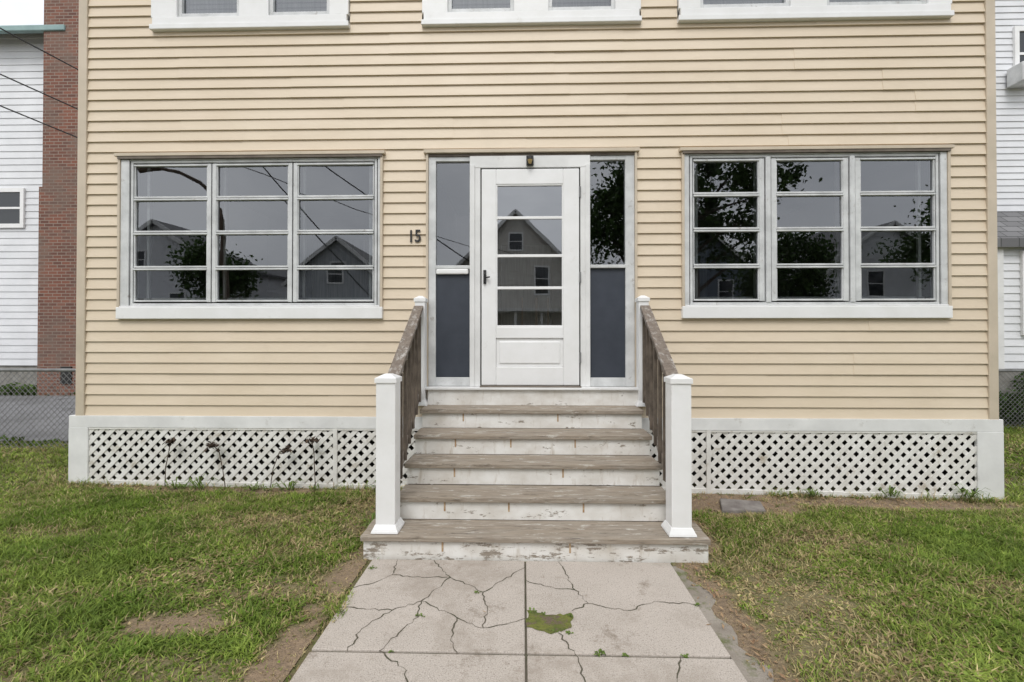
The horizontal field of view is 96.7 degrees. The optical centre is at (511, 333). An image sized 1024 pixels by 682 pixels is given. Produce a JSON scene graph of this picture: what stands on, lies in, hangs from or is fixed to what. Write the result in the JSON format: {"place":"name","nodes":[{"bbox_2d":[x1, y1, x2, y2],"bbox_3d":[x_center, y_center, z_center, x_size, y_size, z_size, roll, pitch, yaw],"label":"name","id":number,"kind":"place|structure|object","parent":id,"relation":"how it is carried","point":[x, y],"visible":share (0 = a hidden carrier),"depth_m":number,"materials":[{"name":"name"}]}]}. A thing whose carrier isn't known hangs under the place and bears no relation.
{"place":"outdoors","nodes":[
{"label":"outdoors","id":0,"kind":"place"},
{"bbox_2d":[0,0,43,24],"label":"sky","id":1,"kind":"structure","parent":0,"point":[12,12],"materials":[{"name":"white"}]},
{"bbox_2d":[0,396,74,440],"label":"asphalt driveway","id":2,"kind":"structure","parent":0,"point":[16,411],"depth_m":7.84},
{"bbox_2d":[37,0,78,395],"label":"brick chimney","id":3,"kind":"object","parent":2,"relation":"on","point":[57,265],"visible":0.51,"depth_m":10.74,"materials":[{"name":"red brick"}]},
{"bbox_2d":[60,367,71,383],"bbox_3d":[-10.467,0.983,10.685,0.250,0.400,0.029,0,-1,1],"label":"cleanout door","id":4,"kind":"structure","parent":3,"relation":"in","point":[68,374],"depth_m":10.67,"materials":[{"name":"black metal"}]},
{"bbox_2d":[0,28,77,69],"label":"overhead cable","id":5,"kind":"object","parent":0,"point":[38,48],"visible":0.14,"depth_m":9.32,"materials":[{"name":"black rubber"}]},
{"bbox_2d":[0,74,77,109],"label":"overhead cable","id":6,"kind":"object","parent":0,"point":[38,91],"visible":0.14,"depth_m":9.41,"materials":[{"name":"black rubber"}]},
{"bbox_2d":[0,105,77,137],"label":"overhead cable","id":7,"kind":"object","parent":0,"point":[38,121],"visible":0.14,"depth_m":9.50,"materials":[{"name":"black rubber"}]},
{"bbox_2d":[0,423,1023,681],"bbox_3d":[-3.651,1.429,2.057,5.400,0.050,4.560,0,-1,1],"label":"lawn","id":8,"kind":"structure","parent":0,"point":[255,674],"depth_m":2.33,"materials":[{"name":"plant"}]},
{"bbox_2d":[154,437,175,489],"bbox_3d":[-3.234,1.219,4.262,0.160,0.493,0.205,0,-1,-27],"label":"dead flower stalk","id":9,"kind":"object","parent":8,"relation":"on","point":[172,440],"visible":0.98,"depth_m":4.26,"materials":[{"name":"brown plant"}]},
{"bbox_2d":[203,441,233,490],"bbox_3d":[-2.727,1.227,4.212,0.274,0.476,0.189,0,-1,1],"label":"dead flower stalk","id":10,"kind":"object","parent":8,"relation":"on","point":[211,445],"visible":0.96,"depth_m":4.24,"materials":[{"name":"brown plant"}]},
{"bbox_2d":[263,446,292,490],"bbox_3d":[-2.179,1.252,4.220,0.307,0.430,0.177,0,-1,1],"label":"dead flower stalk","id":11,"kind":"object","parent":8,"relation":"on","point":[286,449],"visible":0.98,"depth_m":4.22,"materials":[{"name":"brown plant"}]},
{"bbox_2d":[304,436,320,491],"bbox_3d":[-1.847,1.211,4.217,0.144,0.517,0.167,0,-1,1],"label":"dead flower stalk","id":12,"kind":"object","parent":8,"relation":"on","point":[312,440],"visible":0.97,"depth_m":4.22,"materials":[{"name":"brown plant"}]},
{"bbox_2d":[164,473,986,527],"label":"wall weeds","id":13,"kind":"object","parent":8,"relation":"on","point":[890,491],"depth_m":4.15,"materials":[{"name":"green plant"}]},
{"bbox_2d":[0,394,1023,681],"bbox_3d":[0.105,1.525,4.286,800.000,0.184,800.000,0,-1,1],"label":"ground","id":14,"kind":"structure","parent":0,"point":[354,582],"depth_m":4.52,"materials":[{"name":"soil"}]},
{"bbox_2d":[0,365,36,392],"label":"foundation","id":15,"kind":"object","parent":14,"relation":"on","point":[24,377],"depth_m":11.21,"materials":[{"name":"concrete"}]},
{"bbox_2d":[0,33,43,364],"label":"walls","id":16,"kind":"structure","parent":15,"relation":"on","point":[21,148],"depth_m":11.22,"materials":[{"name":"white"}]},
{"bbox_2d":[0,188,25,227],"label":"window frames","id":17,"kind":"structure","parent":16,"relation":"attached to","point":[22,207],"depth_m":11.17,"materials":[{"name":"white wood"}]},
{"bbox_2d":[0,192,19,223],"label":"window glass","id":18,"kind":"object","parent":17,"relation":"in","point":[9,199],"visible":1,"depth_m":11.20,"materials":[{"name":"black glass"}]},
{"bbox_3d":[-17.201,-8.863,16.603,13.500,3.405,11.100,0,-1,1],"label":"roof","id":19,"kind":"object","parent":16,"relation":"on","visible":0},
{"bbox_2d":[0,24,65,33],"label":"gutter","id":20,"kind":"object","parent":19,"relation":"attached to","point":[20,29],"visible":1,"depth_m":10.78,"materials":[{"name":"teal metal"}]},
{"bbox_2d":[0,434,66,446],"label":"weeds","id":21,"kind":"object","parent":14,"relation":"on","point":[33,441],"visible":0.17,"depth_m":5.92,"materials":[{"name":"green plant"}]},
{"bbox_2d":[0,382,74,395],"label":"foundation weeds","id":22,"kind":"object","parent":14,"relation":"on","point":[20,391],"visible":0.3,"depth_m":10.80,"materials":[{"name":"green plant"}]},
{"bbox_2d":[0,368,75,447],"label":"chain link fence","id":23,"kind":"object","parent":14,"relation":"on","point":[28,370],"visible":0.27,"depth_m":5.69,"materials":[{"name":"metal"}]},
{"bbox_2d":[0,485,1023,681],"bbox_3d":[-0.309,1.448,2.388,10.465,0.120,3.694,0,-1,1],"label":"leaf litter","id":24,"kind":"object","parent":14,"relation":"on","point":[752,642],"visible":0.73,"depth_m":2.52,"materials":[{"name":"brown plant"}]},
{"bbox_2d":[290,559,773,681],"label":"front walkway","id":25,"kind":"structure","parent":14,"relation":"on","point":[651,620],"depth_m":2.23,"materials":[{"name":"concrete"}]},
{"bbox_2d":[369,565,699,657],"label":"walkway weeds","id":26,"kind":"object","parent":25,"relation":"on","point":[625,654],"visible":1,"depth_m":2.19,"materials":[{"name":"green plant"}]},
{"bbox_2d":[91,405,974,491],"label":"crawlspace wall","id":27,"kind":"structure","parent":14,"relation":"on","point":[654,455],"depth_m":4.59,"materials":[{"name":"black"}]},
{"bbox_2d":[360,295,710,562],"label":"wooden front steps","id":28,"kind":"structure","parent":14,"relation":"on","point":[459,431],"depth_m":3.31,"materials":[{"name":"white wood"}]},
{"bbox_2d":[997,212,1023,424],"bbox_3d":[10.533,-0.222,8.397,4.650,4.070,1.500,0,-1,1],"label":"white garage","id":29,"kind":"structure","parent":14,"relation":"on","point":[1010,239],"depth_m":7.83,"materials":[{"name":"white wood"}]},
{"bbox_2d":[1019,251,1023,334],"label":"window frames","id":30,"kind":"structure","parent":29,"relation":"in","point":[1021,252],"depth_m":7.79,"materials":[{"name":"white plastic"}]},
{"bbox_2d":[999,369,1023,427],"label":"chain link fence","id":31,"kind":"object","parent":14,"relation":"on","point":[1011,370],"visible":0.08,"depth_m":7.39,"materials":[{"name":"metal"}]},
{"bbox_2d":[999,372,1023,424],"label":"fence vines","id":32,"kind":"object","parent":31,"relation":"attached to","point":[1014,411],"visible":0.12,"depth_m":7.57,"materials":[{"name":"green plant"}]},
{"bbox_3d":[13.197,1.407,14.020,8.260,0.910,9.860,0,-1,1],"label":"foundation","id":33,"kind":"object","parent":14,"relation":"on","visible":0},
{"bbox_2d":[995,0,1023,211],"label":"walls","id":34,"kind":"structure","parent":33,"relation":"on","point":[1009,14],"depth_m":9.19,"materials":[{"name":"white"}]},
{"bbox_2d":[1012,26,1023,65],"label":"window frames","id":35,"kind":"structure","parent":34,"relation":"attached to","point":[1016,52],"depth_m":9.15,"materials":[{"name":"white wood"}]},
{"bbox_2d":[1020,32,1023,61],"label":"window glass","id":36,"kind":"object","parent":35,"relation":"in","point":[1021,45],"visible":0.5,"depth_m":9.17,"materials":[{"name":"black glass"}]},
{"bbox_2d":[139,0,929,366],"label":"interior walls","id":37,"kind":"structure","parent":0,"point":[453,218],"depth_m":6.17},
{"bbox_2d":[590,386,625,386],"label":"interior floor","id":38,"kind":"structure","parent":37,"relation":"attached to","point":[607,386],"depth_m":4.62,"materials":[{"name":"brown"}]},
{"bbox_2d":[644,493,1023,681],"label":"lawn","id":39,"kind":"structure","parent":0,"point":[728,615],"depth_m":2.49,"materials":[{"name":"plant"}]},
{"bbox_2d":[719,498,765,513],"bbox_3d":[1.935,1.467,3.855,0.432,0.054,0.267,0,-1,1],"label":"flat stone","id":40,"kind":"object","parent":39,"relation":"on","point":[733,506],"visible":0.78,"depth_m":3.80,"materials":[{"name":"grey stone"}]},
{"bbox_2d":[1007,61,1023,87],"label":"window air conditioner case","id":41,"kind":"object","parent":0,"point":[1015,76],"depth_m":9.00,"materials":[{"name":"white metal"}]},
{"bbox_3d":[0.258,1.373,9.535,8.639,0.700,10.499,0,-1,1],"label":"foundation","id":42,"kind":"object","parent":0,"visible":0},
{"bbox_2d":[68,415,1003,499],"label":"skirt boards","id":43,"kind":"object","parent":42,"relation":"on","point":[989,454],"visible":0.59,"depth_m":4.22,"materials":[{"name":"white paint"}]},
{"bbox_2d":[88,427,976,499],"bbox_3d":[0.095,1.226,4.272,8.320,0.647,0.025,0,-1,1],"label":"lattice frame","id":44,"kind":"object","parent":43,"relation":"attached to","point":[708,489],"visible":0.42,"depth_m":4.22,"materials":[{"name":"white wood"}]},
{"bbox_2d":[89,429,976,494],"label":"lattice strips","id":45,"kind":"object","parent":44,"relation":"in","point":[780,454],"visible":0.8,"depth_m":4.23,"materials":[{"name":"white wood"}]},
{"bbox_2d":[85,0,987,418],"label":"front siding","id":46,"kind":"object","parent":43,"relation":"on","point":[403,88],"visible":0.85,"depth_m":4.30,"materials":[{"name":"beige plastic"}]},
{"bbox_2d":[116,305,382,318],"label":"sill","id":47,"kind":"structure","parent":46,"relation":"attached to","point":[271,312],"depth_m":4.32,"materials":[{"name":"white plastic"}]},
{"bbox_2d":[120,157,379,305],"bbox_3d":[-2.505,-0.968,4.386,2.514,1.406,0.090,0,-1,1],"label":"casing","id":48,"kind":"object","parent":47,"relation":"on","point":[125,236],"visible":0.59,"depth_m":4.37,"materials":[{"name":"white wood"}]},
{"bbox_2d":[130,162,377,304],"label":"reveal gaps","id":49,"kind":"object","parent":48,"relation":"attached to","point":[139,228],"visible":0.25,"depth_m":4.39,"materials":[{"name":"black"}]},
{"bbox_2d":[114,150,385,306],"bbox_3d":[-2.506,-0.987,4.353,2.608,1.478,0.076,0,-1,1],"label":"channel","id":50,"kind":"object","parent":47,"relation":"on","point":[382,152],"visible":0.69,"depth_m":4.32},
{"bbox_2d":[117,154,381,305],"bbox_3d":[-2.505,-0.981,4.371,2.554,1.430,0.100,0,-1,1],"label":"awning window","id":51,"kind":"structure","parent":50,"relation":"attached to","point":[133,163],"depth_m":4.35,"materials":[{"name":"white metal"}]},
{"bbox_2d":[133,162,374,301],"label":"sash frames","id":52,"kind":"structure","parent":51,"relation":"attached to","point":[213,198],"depth_m":4.35,"materials":[{"name":"white metal"}]},
{"bbox_2d":[135,197,374,302],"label":"pane gaps","id":53,"kind":"object","parent":51,"relation":"attached to","point":[271,267],"visible":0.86,"depth_m":4.36,"materials":[{"name":"black"}]},
{"bbox_2d":[144,166,372,302],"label":"screen frames","id":54,"kind":"structure","parent":51,"relation":"attached to","point":[149,203],"depth_m":4.46,"materials":[{"name":"white metal"}]},
{"bbox_2d":[149,14,349,31],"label":"sill","id":55,"kind":"structure","parent":46,"relation":"attached to","point":[247,23],"depth_m":4.34,"materials":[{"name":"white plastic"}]},
{"bbox_2d":[151,0,349,19],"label":"casing","id":56,"kind":"object","parent":55,"relation":"on","point":[164,8],"visible":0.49,"depth_m":4.35,"materials":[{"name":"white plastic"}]},
{"bbox_2d":[178,0,328,16],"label":"sash","id":57,"kind":"object","parent":56,"relation":"attached to","point":[182,8],"visible":0.5,"depth_m":4.38,"materials":[{"name":"white metal"}]},
{"bbox_2d":[188,0,326,13],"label":"venetian blind","id":58,"kind":"object","parent":57,"relation":"attached to","point":[212,6],"visible":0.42,"depth_m":4.46,"materials":[{"name":"plastic"}]},
{"bbox_2d":[415,230,420,241],"bbox_3d":[-0.891,-0.922,4.305,0.057,0.117,0.008,0,-1,1],"label":"house number","id":59,"kind":"object","parent":46,"relation":"attached to","point":[418,235],"visible":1,"depth_m":4.30,"materials":[{"name":"black metal"}]},
{"bbox_2d":[423,147,639,398],"bbox_3d":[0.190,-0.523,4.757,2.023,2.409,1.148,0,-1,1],"label":"entry door assembly","id":60,"kind":"object","parent":46,"relation":"attached to","point":[590,341],"visible":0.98,"depth_m":4.27,"materials":[{"name":"white wood"}]},
{"bbox_2d":[482,169,578,384],"bbox_3d":[0.171,-0.529,4.277,0.914,2.028,0.040,0,-1,1],"label":"storm door","id":61,"kind":"structure","parent":60,"relation":"in","point":[521,355],"depth_m":4.26,"materials":[{"name":"white plastic"}]},
{"bbox_2d":[421,9,641,27],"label":"sill","id":62,"kind":"structure","parent":46,"relation":"attached to","point":[538,18],"depth_m":4.27,"materials":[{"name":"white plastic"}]},
{"bbox_2d":[422,0,640,16],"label":"casing","id":63,"kind":"object","parent":62,"relation":"on","point":[429,6],"visible":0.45,"depth_m":4.28,"materials":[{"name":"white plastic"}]},
{"bbox_2d":[448,0,614,11],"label":"sash","id":64,"kind":"object","parent":63,"relation":"attached to","point":[511,8],"visible":0.44,"depth_m":4.31,"materials":[{"name":"white wood"}]},
{"bbox_2d":[453,0,609,8],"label":"venetian blind","id":65,"kind":"object","parent":64,"relation":"attached to","point":[466,4],"visible":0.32,"depth_m":4.39,"materials":[{"name":"plastic"}]},
{"bbox_2d":[677,0,953,22],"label":"window sill","id":66,"kind":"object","parent":46,"relation":"attached to","point":[711,11],"depth_m":4.22,"materials":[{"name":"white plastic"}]},
{"bbox_2d":[681,304,952,317],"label":"sill","id":67,"kind":"structure","parent":46,"relation":"attached to","point":[839,311],"depth_m":4.19,"materials":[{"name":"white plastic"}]},
{"bbox_2d":[684,152,947,304],"bbox_3d":[2.807,-0.969,4.256,2.396,1.406,0.090,0,-1,1],"label":"casing","id":68,"kind":"object","parent":67,"relation":"on","point":[943,227],"visible":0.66,"depth_m":4.19,"materials":[{"name":"white metal"}]},
{"bbox_2d":[928,154,939,301],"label":"reveal gaps","id":69,"kind":"object","parent":68,"relation":"attached to","point":[929,237],"visible":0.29,"depth_m":4.30,"materials":[{"name":"black"}]},
{"bbox_2d":[678,145,954,306],"bbox_3d":[2.806,-0.988,4.223,2.490,1.478,0.076,0,-1,1],"label":"channel","id":70,"kind":"object","parent":67,"relation":"on","point":[680,149],"visible":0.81,"depth_m":4.19,"materials":[{"name":"beige wood"}]},
{"bbox_2d":[682,148,950,304],"bbox_3d":[2.806,-0.982,4.241,2.436,1.430,0.100,0,-1,1],"label":"awning window","id":71,"kind":"structure","parent":70,"relation":"attached to","point":[851,216],"depth_m":4.21,"materials":[{"name":"white metal"}]},
{"bbox_2d":[694,161,924,301],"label":"screen frames","id":72,"kind":"structure","parent":71,"relation":"attached to","point":[918,233],"depth_m":4.33,"materials":[{"name":"white metal"}]},
{"bbox_2d":[692,157,935,300],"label":"sash frames","id":73,"kind":"structure","parent":71,"relation":"attached to","point":[758,194],"depth_m":4.22,"materials":[{"name":"white metal"}]},
{"bbox_2d":[692,193,934,301],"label":"pane gaps","id":74,"kind":"object","parent":73,"relation":"attached to","point":[825,265],"visible":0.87,"depth_m":4.23,"materials":[{"name":"black"}]},
{"bbox_2d":[75,0,998,419],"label":"corner posts","id":75,"kind":"object","parent":43,"relation":"on","point":[989,210],"visible":0.74,"depth_m":4.20,"materials":[{"name":"beige wood"}]}
]}

